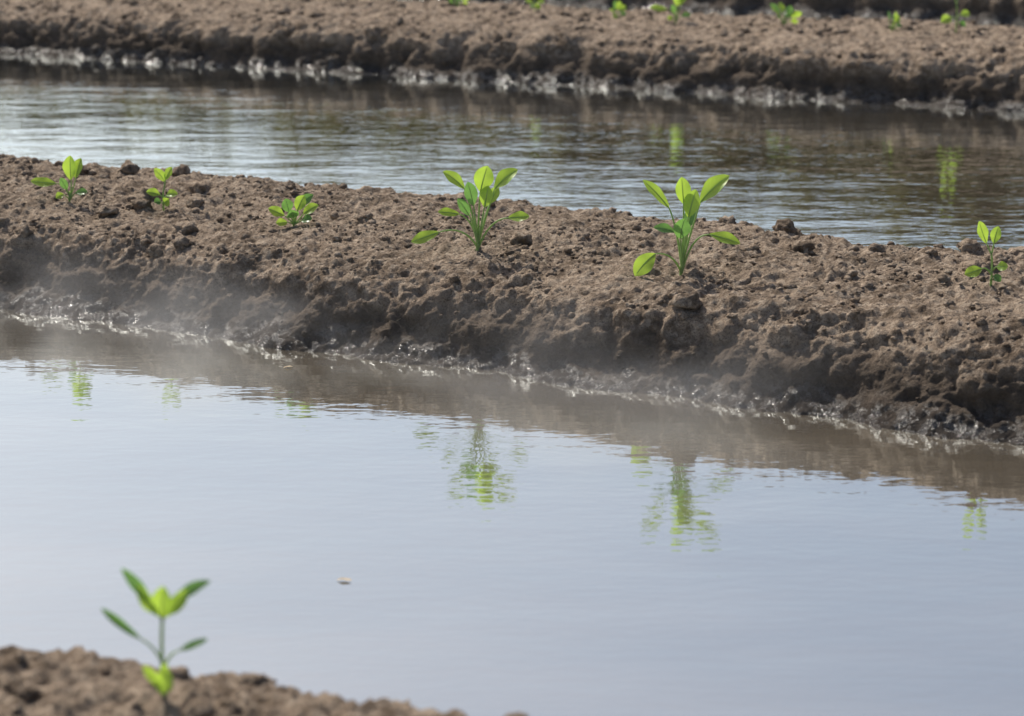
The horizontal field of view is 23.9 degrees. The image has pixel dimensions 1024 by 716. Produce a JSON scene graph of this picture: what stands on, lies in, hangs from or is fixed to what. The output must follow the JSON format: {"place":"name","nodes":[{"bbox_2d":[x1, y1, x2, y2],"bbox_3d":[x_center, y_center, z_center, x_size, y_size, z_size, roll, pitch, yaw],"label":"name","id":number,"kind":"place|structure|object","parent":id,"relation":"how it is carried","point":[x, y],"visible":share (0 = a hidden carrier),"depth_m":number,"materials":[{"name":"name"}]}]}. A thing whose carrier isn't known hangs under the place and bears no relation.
{"place":"outdoors","nodes":[
{"label":"outdoors","id":0,"kind":"place"},
{"bbox_2d":[0,645,466,715],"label":"soil ridge","id":1,"kind":"structure","parent":0,"point":[64,675],"depth_m":2.92,"materials":[{"name":"brown soil"}]},
{"bbox_2d":[101,568,210,697],"bbox_3d":[-0.419,0.334,2.849,0.132,0.182,0.028,0,14,0],"label":"seedling","id":2,"kind":"object","parent":1,"relation":"on","point":[161,603],"visible":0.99,"depth_m":2.84,"materials":[{"name":"green plant"}]},
{"bbox_2d":[0,0,1023,715],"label":"water","id":3,"kind":"structure","parent":0,"point":[488,542],"depth_m":4.48,"materials":[{"name":"grey liquid"}]},
{"bbox_2d":[0,154,1023,444],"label":"soil ridge","id":4,"kind":"structure","parent":0,"point":[836,376],"depth_m":5.39,"materials":[{"name":"brown soil"}]},
{"bbox_2d":[31,156,86,201],"bbox_3d":[-1.146,-0.443,6.121,0.144,0.140,0.029,0,14,0],"label":"seedling","id":5,"kind":"object","parent":4,"relation":"on","point":[71,167],"visible":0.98,"depth_m":6.12,"materials":[{"name":"green plant"}]},
{"bbox_2d":[146,167,177,210],"bbox_3d":[-0.875,-0.414,6.045,0.079,0.126,0.025,3,14,12],"label":"seedling","id":6,"kind":"object","parent":4,"relation":"on","point":[161,175],"visible":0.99,"depth_m":6.04,"materials":[{"name":"green plant"}]},
{"bbox_2d":[268,194,318,225],"bbox_3d":[-0.524,-0.344,5.826,0.112,0.096,0.059,-7,16,-25],"label":"seedling","id":7,"kind":"object","parent":4,"relation":"on","point":[301,202],"visible":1,"depth_m":5.83,"materials":[{"name":"green plant"}]},
{"bbox_2d":[411,166,528,250],"bbox_3d":[-0.095,-0.334,5.526,0.270,0.217,0.078,0,14,0],"label":"seedling","id":8,"kind":"object","parent":4,"relation":"on","point":[484,180],"visible":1,"depth_m":5.51,"materials":[{"name":"green plant"}]},
{"bbox_2d":[0,0,1023,715],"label":"soil clods","id":9,"kind":"object","parent":4,"relation":"on","point":[200,702],"visible":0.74,"depth_m":5.73,"materials":[{"name":"brown soil"}]},
{"bbox_2d":[633,174,739,275],"bbox_3d":[0.381,-0.280,5.292,0.234,0.245,0.081,0,14,0],"label":"seedling","id":10,"kind":"object","parent":4,"relation":"on","point":[690,200],"visible":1,"depth_m":5.28,"materials":[{"name":"green plant"}]},
{"bbox_2d":[965,221,1007,285],"bbox_3d":[1.007,-0.213,5.130,0.091,0.156,0.022,0,14,0],"label":"seedling","id":11,"kind":"object","parent":4,"relation":"on","point":[982,232],"visible":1,"depth_m":5.13,"materials":[{"name":"green plant"}]},
{"bbox_2d":[0,0,1023,111],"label":"soil ridge","id":12,"kind":"structure","parent":0,"point":[543,55],"depth_m":10.02,"materials":[{"name":"brown soil"}]},
{"bbox_2d":[449,0,466,6],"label":"seedling","id":13,"kind":"object","parent":12,"relation":"on","point":[457,3],"visible":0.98,"depth_m":10.89,"materials":[{"name":"green plant"}]},
{"bbox_2d":[525,0,543,11],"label":"seedling","id":14,"kind":"object","parent":12,"relation":"on","point":[537,6],"visible":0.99,"depth_m":10.63,"materials":[{"name":"green plant"}]},
{"bbox_2d":[610,1,626,18],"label":"seedling","id":15,"kind":"object","parent":12,"relation":"on","point":[618,5],"visible":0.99,"depth_m":10.55,"materials":[{"name":"green plant"}]},
{"bbox_2d":[650,0,690,23],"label":"seedling","id":16,"kind":"object","parent":12,"relation":"on","point":[660,8],"visible":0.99,"depth_m":10.26,"materials":[{"name":"green plant"}]},
{"bbox_2d":[770,2,801,24],"bbox_3d":[1.146,-1.430,10.113,0.135,0.115,0.071,3,14,10],"label":"seedling","id":17,"kind":"object","parent":12,"relation":"on","point":[789,14],"visible":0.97,"depth_m":10.09,"materials":[{"name":"green plant"}]},
{"bbox_2d":[888,11,900,30],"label":"seedling","id":18,"kind":"object","parent":12,"relation":"on","point":[896,18],"visible":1,"depth_m":9.87,"materials":[{"name":"green plant"}]},
{"bbox_2d":[941,0,969,32],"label":"seedling","id":19,"kind":"object","parent":12,"relation":"on","point":[945,18],"visible":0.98,"depth_m":9.88,"materials":[{"name":"green plant"}]},
{"bbox_2d":[461,0,1023,24],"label":"soil ridge","id":20,"kind":"structure","parent":0,"point":[997,11],"depth_m":12.37,"materials":[{"name":"brown soil"}]}
]}

